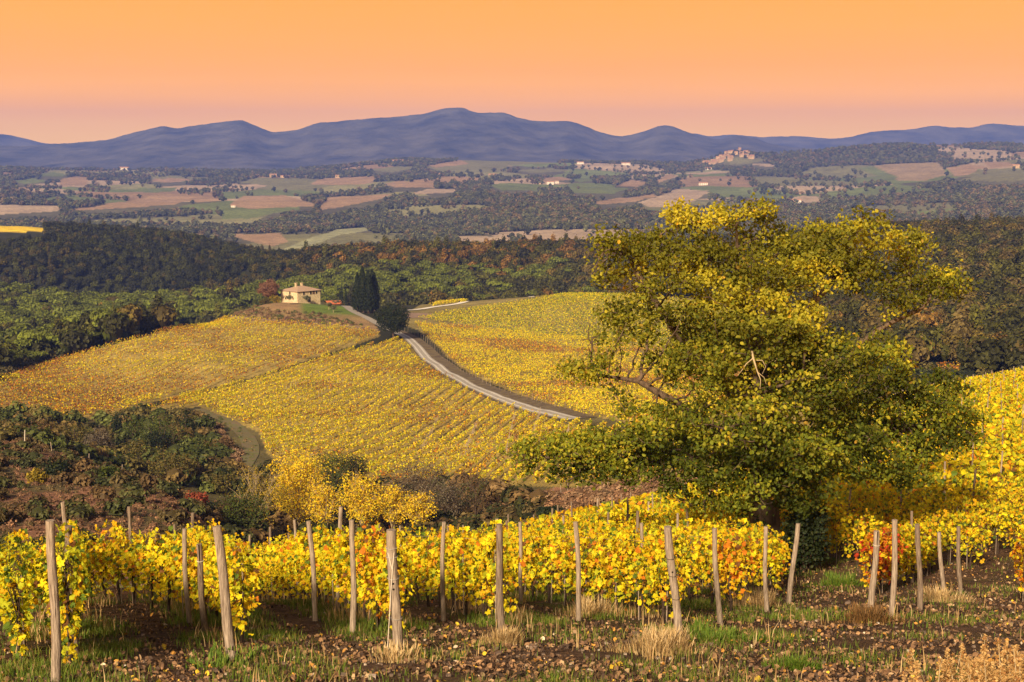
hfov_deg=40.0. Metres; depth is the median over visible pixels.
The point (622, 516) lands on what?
grapevine
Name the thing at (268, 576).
grapevine
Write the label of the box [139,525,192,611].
grapevine
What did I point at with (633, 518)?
grapevine
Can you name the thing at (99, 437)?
bush
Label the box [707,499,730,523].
grapevine
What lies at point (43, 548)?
grapevine
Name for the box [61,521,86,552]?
grapevine
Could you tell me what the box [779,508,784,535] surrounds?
grapevine
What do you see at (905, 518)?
grapevine
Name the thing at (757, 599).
grass tuft
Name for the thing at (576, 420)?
vineyard
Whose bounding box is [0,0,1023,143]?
sky
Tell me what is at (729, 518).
grapevine
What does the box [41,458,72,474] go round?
bush
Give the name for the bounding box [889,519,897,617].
vine post
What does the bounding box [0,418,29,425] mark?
bush
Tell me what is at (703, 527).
grapevine
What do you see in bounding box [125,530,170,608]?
grapevine
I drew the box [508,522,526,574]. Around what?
grapevine
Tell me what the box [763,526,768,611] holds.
vine post
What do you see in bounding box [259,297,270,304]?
bush
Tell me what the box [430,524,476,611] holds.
grapevine
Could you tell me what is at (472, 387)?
wheel track
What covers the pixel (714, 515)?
grapevine
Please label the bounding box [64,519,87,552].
grapevine
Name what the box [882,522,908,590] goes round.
grapevine
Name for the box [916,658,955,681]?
dry weed
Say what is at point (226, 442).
bush
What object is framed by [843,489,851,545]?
vine post
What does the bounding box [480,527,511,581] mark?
grapevine
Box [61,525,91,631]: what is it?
grapevine
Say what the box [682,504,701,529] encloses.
grapevine
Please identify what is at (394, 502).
tree
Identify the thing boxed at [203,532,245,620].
grapevine
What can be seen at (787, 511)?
grapevine
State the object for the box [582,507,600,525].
grapevine
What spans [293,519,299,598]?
vine post
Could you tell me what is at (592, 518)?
grapevine
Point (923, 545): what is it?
grapevine
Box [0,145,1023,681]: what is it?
ground
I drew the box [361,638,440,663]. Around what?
grass tuft
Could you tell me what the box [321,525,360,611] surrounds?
grapevine
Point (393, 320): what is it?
round tree
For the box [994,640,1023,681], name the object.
dry weed
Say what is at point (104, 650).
grass
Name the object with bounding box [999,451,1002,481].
vine post
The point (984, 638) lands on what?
dry weed
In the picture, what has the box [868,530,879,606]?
vine post
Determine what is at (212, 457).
bush
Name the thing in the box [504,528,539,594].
grapevine
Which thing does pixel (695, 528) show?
grapevine
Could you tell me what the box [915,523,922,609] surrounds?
vine post
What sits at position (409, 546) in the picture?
grapevine
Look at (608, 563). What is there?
grapevine
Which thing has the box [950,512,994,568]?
grapevine
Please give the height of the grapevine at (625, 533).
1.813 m
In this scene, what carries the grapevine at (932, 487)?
on the ground at (264, 201)
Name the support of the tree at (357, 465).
on the ground at (264, 201)
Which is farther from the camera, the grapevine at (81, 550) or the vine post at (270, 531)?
the vine post at (270, 531)
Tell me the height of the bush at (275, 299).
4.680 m
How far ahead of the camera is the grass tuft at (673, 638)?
19.39 m
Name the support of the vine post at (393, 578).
on the ground at (264, 201)
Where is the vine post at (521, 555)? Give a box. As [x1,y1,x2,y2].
[518,522,522,603]
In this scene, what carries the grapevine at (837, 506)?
on the ground at (264, 201)
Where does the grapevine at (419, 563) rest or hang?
on the ground at (264, 201)
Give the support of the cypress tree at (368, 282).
on the ground at (264, 201)
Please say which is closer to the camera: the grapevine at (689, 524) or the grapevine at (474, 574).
the grapevine at (474, 574)
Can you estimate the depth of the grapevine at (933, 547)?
38.36 m
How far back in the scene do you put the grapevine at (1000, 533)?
42.59 m
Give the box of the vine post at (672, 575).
[664,525,682,634]
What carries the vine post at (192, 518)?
on the ground at (264, 201)
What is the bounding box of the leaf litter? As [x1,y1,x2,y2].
[0,530,1023,681]
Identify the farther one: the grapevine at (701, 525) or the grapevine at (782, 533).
the grapevine at (701, 525)
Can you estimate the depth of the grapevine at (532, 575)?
30.75 m
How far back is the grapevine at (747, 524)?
36.78 m
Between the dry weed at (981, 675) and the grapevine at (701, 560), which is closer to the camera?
the dry weed at (981, 675)
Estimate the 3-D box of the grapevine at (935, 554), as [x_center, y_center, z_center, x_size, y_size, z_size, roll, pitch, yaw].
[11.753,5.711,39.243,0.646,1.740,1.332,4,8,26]
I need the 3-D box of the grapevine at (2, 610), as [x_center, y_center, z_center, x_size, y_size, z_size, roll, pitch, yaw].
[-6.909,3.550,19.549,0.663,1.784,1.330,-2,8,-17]
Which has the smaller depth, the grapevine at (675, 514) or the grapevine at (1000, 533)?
the grapevine at (1000, 533)
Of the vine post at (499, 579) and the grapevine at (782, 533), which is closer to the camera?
the vine post at (499, 579)
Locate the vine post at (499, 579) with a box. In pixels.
[496,523,504,633]
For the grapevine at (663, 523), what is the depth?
42.70 m
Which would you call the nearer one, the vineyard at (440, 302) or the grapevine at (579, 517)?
the grapevine at (579, 517)
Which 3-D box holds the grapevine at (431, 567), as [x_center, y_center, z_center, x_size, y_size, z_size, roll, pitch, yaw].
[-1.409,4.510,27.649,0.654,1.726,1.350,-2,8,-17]
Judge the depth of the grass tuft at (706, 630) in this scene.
20.95 m
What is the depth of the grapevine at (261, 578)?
37.48 m
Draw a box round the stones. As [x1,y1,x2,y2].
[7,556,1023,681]
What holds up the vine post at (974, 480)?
on the ground at (264, 201)
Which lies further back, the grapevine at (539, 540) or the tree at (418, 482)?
the tree at (418, 482)
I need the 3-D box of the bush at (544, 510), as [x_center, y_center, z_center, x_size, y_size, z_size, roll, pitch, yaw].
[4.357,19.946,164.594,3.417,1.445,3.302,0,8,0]
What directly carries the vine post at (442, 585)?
on the ground at (264, 201)
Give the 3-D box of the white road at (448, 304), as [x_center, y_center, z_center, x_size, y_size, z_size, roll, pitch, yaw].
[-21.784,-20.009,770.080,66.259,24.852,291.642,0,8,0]
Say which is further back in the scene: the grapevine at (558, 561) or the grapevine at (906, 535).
the grapevine at (906, 535)
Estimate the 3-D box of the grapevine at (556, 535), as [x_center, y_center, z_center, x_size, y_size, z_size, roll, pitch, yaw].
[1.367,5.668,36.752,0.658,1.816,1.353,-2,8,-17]
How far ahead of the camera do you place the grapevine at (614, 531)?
32.90 m
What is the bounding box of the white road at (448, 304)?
[410,296,534,309]
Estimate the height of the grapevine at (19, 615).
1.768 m
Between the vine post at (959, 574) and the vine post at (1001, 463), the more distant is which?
the vine post at (1001, 463)
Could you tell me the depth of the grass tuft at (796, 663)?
17.52 m
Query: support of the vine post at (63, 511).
on the ground at (264, 201)
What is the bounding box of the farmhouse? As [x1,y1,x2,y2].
[281,283,320,303]
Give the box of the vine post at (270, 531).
[268,527,271,599]
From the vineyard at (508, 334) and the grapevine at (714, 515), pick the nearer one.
the grapevine at (714, 515)
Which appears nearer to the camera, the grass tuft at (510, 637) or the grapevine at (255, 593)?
the grass tuft at (510, 637)
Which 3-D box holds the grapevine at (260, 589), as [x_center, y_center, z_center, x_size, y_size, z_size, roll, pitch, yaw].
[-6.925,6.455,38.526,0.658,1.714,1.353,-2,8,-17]
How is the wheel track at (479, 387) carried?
on the gravel road at (354, 311)
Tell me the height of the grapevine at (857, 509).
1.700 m
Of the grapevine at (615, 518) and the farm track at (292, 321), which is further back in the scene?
the farm track at (292, 321)
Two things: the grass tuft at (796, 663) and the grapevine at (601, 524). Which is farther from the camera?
the grapevine at (601, 524)
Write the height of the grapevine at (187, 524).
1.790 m
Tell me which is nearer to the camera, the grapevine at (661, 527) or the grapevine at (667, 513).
the grapevine at (661, 527)
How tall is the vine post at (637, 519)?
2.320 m
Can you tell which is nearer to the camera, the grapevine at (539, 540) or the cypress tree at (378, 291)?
the grapevine at (539, 540)
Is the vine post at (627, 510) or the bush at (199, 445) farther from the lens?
the bush at (199, 445)
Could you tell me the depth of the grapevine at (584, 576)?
27.86 m
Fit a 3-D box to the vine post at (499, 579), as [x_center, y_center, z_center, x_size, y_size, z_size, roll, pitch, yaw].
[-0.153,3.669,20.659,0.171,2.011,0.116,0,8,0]
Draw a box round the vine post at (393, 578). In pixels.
[386,529,402,653]
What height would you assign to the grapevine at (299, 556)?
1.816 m
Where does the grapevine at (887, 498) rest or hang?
on the ground at (264, 201)
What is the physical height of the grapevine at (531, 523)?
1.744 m
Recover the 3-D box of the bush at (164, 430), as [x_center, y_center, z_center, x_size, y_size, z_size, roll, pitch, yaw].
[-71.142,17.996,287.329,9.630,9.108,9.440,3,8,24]
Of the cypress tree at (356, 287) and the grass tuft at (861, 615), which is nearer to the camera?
the grass tuft at (861, 615)
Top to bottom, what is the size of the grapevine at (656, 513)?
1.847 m
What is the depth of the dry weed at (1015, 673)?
11.03 m
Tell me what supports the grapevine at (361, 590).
on the ground at (264, 201)
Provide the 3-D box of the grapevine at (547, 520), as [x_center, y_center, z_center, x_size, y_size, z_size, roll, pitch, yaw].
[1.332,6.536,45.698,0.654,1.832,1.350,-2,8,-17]
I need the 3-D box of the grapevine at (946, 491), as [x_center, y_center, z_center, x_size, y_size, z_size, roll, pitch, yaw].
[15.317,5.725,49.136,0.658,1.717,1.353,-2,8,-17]
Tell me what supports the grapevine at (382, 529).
on the ground at (264, 201)
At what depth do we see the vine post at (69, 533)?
18.25 m
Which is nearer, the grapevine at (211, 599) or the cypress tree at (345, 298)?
the grapevine at (211, 599)
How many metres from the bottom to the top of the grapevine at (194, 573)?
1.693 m
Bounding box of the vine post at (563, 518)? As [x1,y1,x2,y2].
[562,515,564,541]
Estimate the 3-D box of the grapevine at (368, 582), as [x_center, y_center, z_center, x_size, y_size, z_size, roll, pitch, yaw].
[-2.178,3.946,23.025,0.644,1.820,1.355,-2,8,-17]
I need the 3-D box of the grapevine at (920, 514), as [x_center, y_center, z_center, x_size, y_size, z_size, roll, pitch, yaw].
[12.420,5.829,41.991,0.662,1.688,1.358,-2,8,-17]
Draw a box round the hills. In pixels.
[0,124,1023,148]
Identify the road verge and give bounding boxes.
[376,320,596,419]
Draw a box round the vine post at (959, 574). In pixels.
[956,526,962,593]
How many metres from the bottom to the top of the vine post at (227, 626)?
2.021 m
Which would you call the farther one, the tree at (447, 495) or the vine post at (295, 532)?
the tree at (447, 495)
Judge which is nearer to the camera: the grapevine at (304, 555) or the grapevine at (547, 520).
the grapevine at (304, 555)
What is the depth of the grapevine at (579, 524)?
43.01 m
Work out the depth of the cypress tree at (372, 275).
608.41 m
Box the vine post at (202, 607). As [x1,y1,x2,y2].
[196,543,208,632]
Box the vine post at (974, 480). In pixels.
[970,470,976,527]
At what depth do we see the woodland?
3024.09 m
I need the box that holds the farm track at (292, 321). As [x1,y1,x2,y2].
[230,316,364,327]
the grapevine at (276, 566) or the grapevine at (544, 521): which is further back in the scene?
the grapevine at (544, 521)
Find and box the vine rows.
[422,366,1023,574]
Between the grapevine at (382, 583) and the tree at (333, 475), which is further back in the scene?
the tree at (333, 475)
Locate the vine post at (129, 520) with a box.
[127,506,136,604]
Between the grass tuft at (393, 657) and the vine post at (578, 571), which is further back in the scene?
the vine post at (578, 571)
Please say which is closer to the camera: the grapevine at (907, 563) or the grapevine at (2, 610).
the grapevine at (2, 610)
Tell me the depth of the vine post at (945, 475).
53.42 m
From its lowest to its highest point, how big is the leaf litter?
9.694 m
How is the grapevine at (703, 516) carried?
on the ground at (264, 201)
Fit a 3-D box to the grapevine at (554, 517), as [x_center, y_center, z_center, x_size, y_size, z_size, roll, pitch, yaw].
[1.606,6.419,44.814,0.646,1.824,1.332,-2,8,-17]
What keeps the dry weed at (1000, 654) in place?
on the ground at (264, 201)
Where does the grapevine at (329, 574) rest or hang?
on the ground at (264, 201)
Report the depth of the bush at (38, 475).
161.48 m
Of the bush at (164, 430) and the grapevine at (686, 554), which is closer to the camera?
the grapevine at (686, 554)
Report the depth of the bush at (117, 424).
300.15 m
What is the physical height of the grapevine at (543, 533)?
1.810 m
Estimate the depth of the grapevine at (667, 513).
48.16 m
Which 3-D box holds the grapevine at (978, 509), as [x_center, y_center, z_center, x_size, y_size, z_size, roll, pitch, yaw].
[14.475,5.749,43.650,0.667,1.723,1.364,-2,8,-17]
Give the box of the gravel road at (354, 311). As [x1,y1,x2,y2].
[341,305,580,419]
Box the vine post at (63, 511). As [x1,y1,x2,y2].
[61,502,66,523]
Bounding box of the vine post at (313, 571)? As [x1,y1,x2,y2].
[306,521,317,620]
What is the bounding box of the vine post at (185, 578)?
[182,528,191,625]
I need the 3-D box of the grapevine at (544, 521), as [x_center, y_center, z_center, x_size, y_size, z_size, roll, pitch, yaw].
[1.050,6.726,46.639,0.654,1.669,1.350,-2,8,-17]
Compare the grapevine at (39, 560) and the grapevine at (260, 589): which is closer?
the grapevine at (39, 560)
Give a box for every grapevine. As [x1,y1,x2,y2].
[0,529,38,652]
[0,531,43,664]
[7,528,42,638]
[29,538,44,599]
[32,536,78,654]
[36,533,46,567]
[38,524,91,667]
[42,526,91,654]
[44,538,92,637]
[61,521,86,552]
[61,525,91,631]
[62,528,91,642]
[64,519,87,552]
[83,531,109,603]
[85,524,119,604]
[94,519,140,603]
[108,528,155,604]
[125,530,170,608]
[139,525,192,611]
[158,529,203,613]
[174,526,219,619]
[186,520,203,603]
[189,521,213,614]
[189,523,213,608]
[194,518,218,617]
[202,523,252,609]
[203,522,229,624]
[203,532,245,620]
[209,532,251,633]
[214,532,262,641]
[245,542,255,596]
[247,543,260,599]
[251,544,265,601]
[252,541,267,597]
[254,537,278,599]
[259,541,281,599]
[263,535,287,600]
[269,535,293,598]
[274,525,299,599]
[278,534,304,599]
[285,528,310,598]
[292,526,323,600]
[299,525,333,602]
[306,524,334,603]
[315,526,347,609]
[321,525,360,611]
[331,527,365,615]
[340,529,379,619]
[355,520,401,628]
[362,533,415,632]
[375,526,389,570]
[393,527,409,594]
[396,526,416,600]
[397,522,428,602]
[407,526,448,606]
[416,523,456,607]
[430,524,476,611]
[444,525,481,614]
[456,528,506,617]
[462,530,483,591]
[473,518,528,621]
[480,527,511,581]
[495,523,517,594]
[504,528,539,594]
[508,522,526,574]
[514,526,537,582]
[515,522,552,598]
[525,516,541,529]
[527,528,572,602]
[528,525,544,583]
[533,519,549,541]
[537,513,559,530]
[538,522,561,584]
[543,520,587,605]
[548,520,570,586]
[550,513,570,539]
[556,530,600,600]
[557,521,586,588]
[565,506,582,527]
[565,516,580,539]
[570,521,598,586]
[572,518,592,530]
[574,509,590,528]
[574,521,625,602]
[579,514,599,541]
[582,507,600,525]
[584,520,610,589]
[591,520,645,613]
[592,509,614,531]
[593,518,618,540]
[606,511,624,525]
[606,528,631,591]
[608,518,633,542]
[612,533,664,619]
[614,520,649,593]
[615,514,635,529]
[618,516,645,541]
[627,510,648,532]
[632,525,692,623]
[634,508,654,522]
[634,521,655,545]
[636,527,666,596]
[639,511,662,531]
[644,519,682,548]
[645,503,669,528]
[649,515,673,530]
[649,531,692,598]
[658,507,681,527]
[664,520,692,581]
[666,516,683,534]
[670,511,692,525]
[672,526,708,601]
[679,512,702,572]
[679,518,704,581]
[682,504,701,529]
[688,519,731,607]
[689,517,713,566]
[692,509,720,525]
[693,521,725,588]
[706,518,732,576]
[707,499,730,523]
[707,526,759,611]
[708,508,734,535]
[711,522,747,586]
[718,505,741,530]
[723,516,747,571]
[728,517,768,593]
[740,521,773,577]
[748,522,789,591]
[758,525,792,584]
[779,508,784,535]
[779,509,793,541]
[817,499,839,541]
[818,505,839,558]
[824,509,858,562]
[827,497,856,542]
[840,498,873,540]
[840,509,874,564]
[844,484,870,512]
[854,526,888,586]
[857,489,884,519]
[857,496,889,528]
[857,508,891,556]
[866,527,899,592]
[873,486,904,520]
[875,500,908,534]
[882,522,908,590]
[888,523,913,586]
[890,502,924,530]
[891,486,921,519]
[897,524,920,584]
[905,520,929,577]
[906,492,942,520]
[908,509,944,529]
[910,520,935,572]
[919,476,948,510]
[920,516,942,575]
[921,493,954,533]
[925,514,946,572]
[928,509,968,564]
[934,480,964,512]
[942,490,974,536]
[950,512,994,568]
[952,480,987,522]
[961,498,997,549]
[970,481,1005,529]
[978,497,1018,554]
[988,482,1019,531]
[993,474,1023,518]
[1001,504,1023,547]
[1004,490,1023,525]
[1009,525,1023,602]
[1012,475,1023,497]
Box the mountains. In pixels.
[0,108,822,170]
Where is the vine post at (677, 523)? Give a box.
[676,513,678,577]
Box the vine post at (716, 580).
[712,528,722,625]
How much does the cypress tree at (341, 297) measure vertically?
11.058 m
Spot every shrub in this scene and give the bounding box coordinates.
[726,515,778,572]
[780,495,831,572]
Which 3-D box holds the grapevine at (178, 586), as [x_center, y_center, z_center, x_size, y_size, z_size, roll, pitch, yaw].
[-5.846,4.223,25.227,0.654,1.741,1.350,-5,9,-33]
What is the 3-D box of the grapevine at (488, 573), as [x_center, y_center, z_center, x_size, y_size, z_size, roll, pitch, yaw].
[-0.215,4.010,23.764,0.664,1.819,1.297,-2,8,-17]
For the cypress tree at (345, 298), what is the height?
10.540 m
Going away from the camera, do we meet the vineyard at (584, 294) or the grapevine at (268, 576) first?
the grapevine at (268, 576)
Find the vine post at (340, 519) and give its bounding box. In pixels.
[335,506,342,610]
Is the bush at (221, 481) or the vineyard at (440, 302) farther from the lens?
the vineyard at (440, 302)
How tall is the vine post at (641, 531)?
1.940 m
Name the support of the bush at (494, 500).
on the ground at (264, 201)
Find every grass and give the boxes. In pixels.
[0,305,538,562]
[0,481,1023,681]
[14,491,1021,681]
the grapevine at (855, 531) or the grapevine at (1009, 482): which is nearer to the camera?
the grapevine at (855, 531)
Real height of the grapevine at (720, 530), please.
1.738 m
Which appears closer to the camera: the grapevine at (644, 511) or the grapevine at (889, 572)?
the grapevine at (889, 572)
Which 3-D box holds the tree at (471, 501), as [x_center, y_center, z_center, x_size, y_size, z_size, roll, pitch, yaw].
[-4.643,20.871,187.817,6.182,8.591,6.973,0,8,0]
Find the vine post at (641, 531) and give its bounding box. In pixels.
[640,523,644,606]
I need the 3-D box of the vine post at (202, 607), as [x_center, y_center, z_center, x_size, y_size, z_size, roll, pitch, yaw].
[-4.815,3.979,21.971,0.185,1.662,0.119,0,8,0]
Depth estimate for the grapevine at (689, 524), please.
40.80 m
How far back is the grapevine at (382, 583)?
21.99 m
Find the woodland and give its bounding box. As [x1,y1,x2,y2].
[0,141,1023,245]
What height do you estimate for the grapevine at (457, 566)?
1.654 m
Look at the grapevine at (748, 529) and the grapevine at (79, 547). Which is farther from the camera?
the grapevine at (748, 529)
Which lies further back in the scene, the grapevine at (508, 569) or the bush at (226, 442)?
the bush at (226, 442)
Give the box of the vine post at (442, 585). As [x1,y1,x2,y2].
[440,521,445,620]
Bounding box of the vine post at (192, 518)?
[191,512,193,527]
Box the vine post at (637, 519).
[635,511,638,595]
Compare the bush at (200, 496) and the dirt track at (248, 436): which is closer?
the bush at (200, 496)
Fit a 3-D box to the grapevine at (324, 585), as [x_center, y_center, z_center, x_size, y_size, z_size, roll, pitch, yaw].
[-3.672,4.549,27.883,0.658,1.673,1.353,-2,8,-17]
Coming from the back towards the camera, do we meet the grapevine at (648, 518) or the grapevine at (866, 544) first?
the grapevine at (648, 518)
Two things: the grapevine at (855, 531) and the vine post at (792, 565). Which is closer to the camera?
the vine post at (792, 565)
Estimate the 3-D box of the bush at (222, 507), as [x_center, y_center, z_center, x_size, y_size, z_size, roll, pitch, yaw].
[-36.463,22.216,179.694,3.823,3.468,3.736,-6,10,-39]
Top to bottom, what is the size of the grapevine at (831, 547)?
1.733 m
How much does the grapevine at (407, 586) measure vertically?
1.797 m
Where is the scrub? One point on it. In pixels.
(517, 502)
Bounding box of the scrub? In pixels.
[0,347,994,552]
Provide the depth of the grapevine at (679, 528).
35.99 m
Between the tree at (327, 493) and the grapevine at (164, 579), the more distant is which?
the tree at (327, 493)
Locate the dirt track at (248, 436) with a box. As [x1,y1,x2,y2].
[195,409,258,466]
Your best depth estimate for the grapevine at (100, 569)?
29.34 m
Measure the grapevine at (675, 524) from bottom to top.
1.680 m
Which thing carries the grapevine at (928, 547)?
on the ground at (264, 201)
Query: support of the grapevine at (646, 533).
on the ground at (264, 201)
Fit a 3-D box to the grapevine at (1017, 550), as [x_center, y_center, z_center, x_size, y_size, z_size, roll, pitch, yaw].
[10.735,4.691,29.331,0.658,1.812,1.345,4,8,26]
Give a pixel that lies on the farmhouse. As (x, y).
(298, 293)
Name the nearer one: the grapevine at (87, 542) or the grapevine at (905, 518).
the grapevine at (87, 542)
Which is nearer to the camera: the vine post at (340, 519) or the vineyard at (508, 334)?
the vine post at (340, 519)
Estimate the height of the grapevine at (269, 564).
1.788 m
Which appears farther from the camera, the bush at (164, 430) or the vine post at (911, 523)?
the bush at (164, 430)
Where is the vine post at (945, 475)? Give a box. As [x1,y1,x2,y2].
[943,461,945,508]
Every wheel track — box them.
[387,329,569,418]
[401,333,577,417]
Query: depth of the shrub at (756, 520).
38.85 m
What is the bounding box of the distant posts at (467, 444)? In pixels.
[284,358,1022,464]
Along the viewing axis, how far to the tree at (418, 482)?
198.40 m
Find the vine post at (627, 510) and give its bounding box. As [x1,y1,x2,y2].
[627,500,628,522]
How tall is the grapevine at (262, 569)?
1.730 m
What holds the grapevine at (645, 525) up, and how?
on the ground at (264, 201)
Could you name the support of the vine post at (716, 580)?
on the ground at (264, 201)
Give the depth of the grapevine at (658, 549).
23.98 m
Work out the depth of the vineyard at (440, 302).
694.86 m
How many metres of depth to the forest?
897.45 m
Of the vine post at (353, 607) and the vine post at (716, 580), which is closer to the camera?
the vine post at (353, 607)
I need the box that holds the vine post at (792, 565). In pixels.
[786,523,799,603]
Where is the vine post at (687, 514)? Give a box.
[686,508,688,530]
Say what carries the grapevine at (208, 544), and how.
on the ground at (264, 201)
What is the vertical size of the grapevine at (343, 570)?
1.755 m
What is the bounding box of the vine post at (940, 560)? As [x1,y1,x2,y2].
[937,532,945,588]
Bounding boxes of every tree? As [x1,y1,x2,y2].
[225,465,285,523]
[256,279,279,303]
[302,484,344,524]
[309,450,356,490]
[340,285,343,305]
[341,452,369,482]
[344,286,347,305]
[351,272,363,311]
[355,266,370,312]
[362,270,376,312]
[366,268,379,312]
[373,272,380,310]
[373,302,409,338]
[374,482,408,528]
[382,454,451,512]
[395,487,437,523]
[423,475,469,517]
[456,466,498,515]
[495,190,993,569]
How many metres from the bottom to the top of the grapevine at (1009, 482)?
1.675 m
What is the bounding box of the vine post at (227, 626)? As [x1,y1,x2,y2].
[213,525,235,661]
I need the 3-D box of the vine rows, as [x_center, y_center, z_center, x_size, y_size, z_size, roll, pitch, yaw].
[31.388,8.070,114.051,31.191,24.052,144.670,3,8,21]
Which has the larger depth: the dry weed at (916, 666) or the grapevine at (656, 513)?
the grapevine at (656, 513)
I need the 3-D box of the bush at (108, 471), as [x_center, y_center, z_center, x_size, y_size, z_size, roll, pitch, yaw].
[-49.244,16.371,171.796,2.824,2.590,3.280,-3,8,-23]
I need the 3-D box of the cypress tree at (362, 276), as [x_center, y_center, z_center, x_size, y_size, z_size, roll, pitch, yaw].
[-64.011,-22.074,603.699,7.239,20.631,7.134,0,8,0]
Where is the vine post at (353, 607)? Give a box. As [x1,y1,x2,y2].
[349,519,356,631]
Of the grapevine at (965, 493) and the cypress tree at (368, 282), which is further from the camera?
the cypress tree at (368, 282)
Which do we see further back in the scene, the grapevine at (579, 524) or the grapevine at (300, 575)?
the grapevine at (579, 524)
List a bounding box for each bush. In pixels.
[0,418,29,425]
[25,418,52,430]
[25,468,49,483]
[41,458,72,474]
[53,420,97,442]
[81,423,114,446]
[97,464,119,477]
[110,412,121,433]
[121,438,151,457]
[122,414,146,437]
[135,407,192,443]
[138,428,172,451]
[144,445,200,478]
[172,404,197,429]
[183,438,215,455]
[185,490,208,503]
[205,455,227,465]
[208,471,240,495]
[212,490,272,529]
[214,504,232,512]
[216,436,234,446]
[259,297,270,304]
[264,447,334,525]
[268,295,279,302]
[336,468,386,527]
[479,494,500,510]
[535,505,563,517]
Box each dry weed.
[902,643,975,681]
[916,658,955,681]
[942,647,992,681]
[952,666,992,681]
[969,634,1023,681]
[973,654,1019,681]
[986,637,1023,681]
[990,645,1023,681]
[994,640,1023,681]
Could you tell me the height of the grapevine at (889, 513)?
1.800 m
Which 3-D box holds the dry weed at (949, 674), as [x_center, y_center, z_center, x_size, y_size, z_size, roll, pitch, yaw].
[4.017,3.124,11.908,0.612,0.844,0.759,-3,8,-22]
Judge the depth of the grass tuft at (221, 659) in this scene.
17.65 m
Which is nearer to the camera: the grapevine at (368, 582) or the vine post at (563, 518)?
the grapevine at (368, 582)
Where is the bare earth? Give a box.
[405,313,438,318]
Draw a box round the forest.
[0,212,1023,372]
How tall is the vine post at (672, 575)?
1.984 m
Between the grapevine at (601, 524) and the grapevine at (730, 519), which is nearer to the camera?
the grapevine at (601, 524)
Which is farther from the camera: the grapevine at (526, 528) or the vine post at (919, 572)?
the grapevine at (526, 528)
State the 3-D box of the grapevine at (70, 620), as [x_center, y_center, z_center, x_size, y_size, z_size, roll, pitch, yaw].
[-5.564,3.270,17.555,0.648,1.815,1.332,-2,8,-17]
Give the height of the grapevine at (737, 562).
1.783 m
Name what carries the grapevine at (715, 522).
on the ground at (264, 201)
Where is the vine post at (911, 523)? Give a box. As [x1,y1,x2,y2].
[910,511,913,582]
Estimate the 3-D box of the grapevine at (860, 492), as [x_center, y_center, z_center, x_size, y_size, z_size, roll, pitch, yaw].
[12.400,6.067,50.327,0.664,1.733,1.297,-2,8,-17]
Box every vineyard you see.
[0,315,377,415]
[147,335,711,485]
[415,320,852,421]
[420,292,743,346]
[430,298,467,305]
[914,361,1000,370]
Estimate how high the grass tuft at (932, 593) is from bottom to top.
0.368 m
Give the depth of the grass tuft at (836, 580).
35.57 m
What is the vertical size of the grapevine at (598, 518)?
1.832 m
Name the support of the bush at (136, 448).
on the ground at (264, 201)
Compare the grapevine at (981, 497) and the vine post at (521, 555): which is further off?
the grapevine at (981, 497)
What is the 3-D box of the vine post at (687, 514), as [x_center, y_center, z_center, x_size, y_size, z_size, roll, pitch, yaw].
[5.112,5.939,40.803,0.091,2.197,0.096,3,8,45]
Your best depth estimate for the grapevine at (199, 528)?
26.67 m
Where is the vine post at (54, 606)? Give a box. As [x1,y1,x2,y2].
[45,519,60,681]
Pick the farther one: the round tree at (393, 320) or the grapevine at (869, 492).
the round tree at (393, 320)
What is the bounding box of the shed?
[326,300,341,305]
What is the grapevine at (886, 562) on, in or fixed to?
on the ground at (264, 201)
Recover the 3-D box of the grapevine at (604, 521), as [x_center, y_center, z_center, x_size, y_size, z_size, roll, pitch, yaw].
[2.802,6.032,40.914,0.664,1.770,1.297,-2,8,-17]
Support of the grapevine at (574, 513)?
on the ground at (264, 201)
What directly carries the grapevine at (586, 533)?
on the ground at (264, 201)
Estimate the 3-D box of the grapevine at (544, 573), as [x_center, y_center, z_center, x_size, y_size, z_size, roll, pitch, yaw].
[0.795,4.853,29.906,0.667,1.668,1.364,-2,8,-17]
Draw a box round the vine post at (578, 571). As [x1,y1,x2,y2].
[573,521,580,620]
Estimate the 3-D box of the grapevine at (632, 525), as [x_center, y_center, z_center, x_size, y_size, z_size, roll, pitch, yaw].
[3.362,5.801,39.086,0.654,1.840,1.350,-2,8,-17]
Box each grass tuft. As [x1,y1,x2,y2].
[147,639,275,671]
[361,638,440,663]
[473,621,525,645]
[542,593,633,617]
[589,621,715,658]
[667,619,792,645]
[712,586,793,610]
[761,652,825,671]
[794,570,888,587]
[820,600,918,625]
[910,583,976,603]
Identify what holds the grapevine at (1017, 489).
on the ground at (264, 201)
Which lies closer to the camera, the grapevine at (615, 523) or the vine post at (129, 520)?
the vine post at (129, 520)
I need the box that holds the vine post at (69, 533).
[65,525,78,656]
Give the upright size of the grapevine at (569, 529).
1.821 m
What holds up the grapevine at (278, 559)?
on the ground at (264, 201)
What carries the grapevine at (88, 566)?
on the ground at (264, 201)
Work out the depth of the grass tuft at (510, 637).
20.38 m
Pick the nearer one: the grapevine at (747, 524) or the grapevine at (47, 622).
the grapevine at (47, 622)
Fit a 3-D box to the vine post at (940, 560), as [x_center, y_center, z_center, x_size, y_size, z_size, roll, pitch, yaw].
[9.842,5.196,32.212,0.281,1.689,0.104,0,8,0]

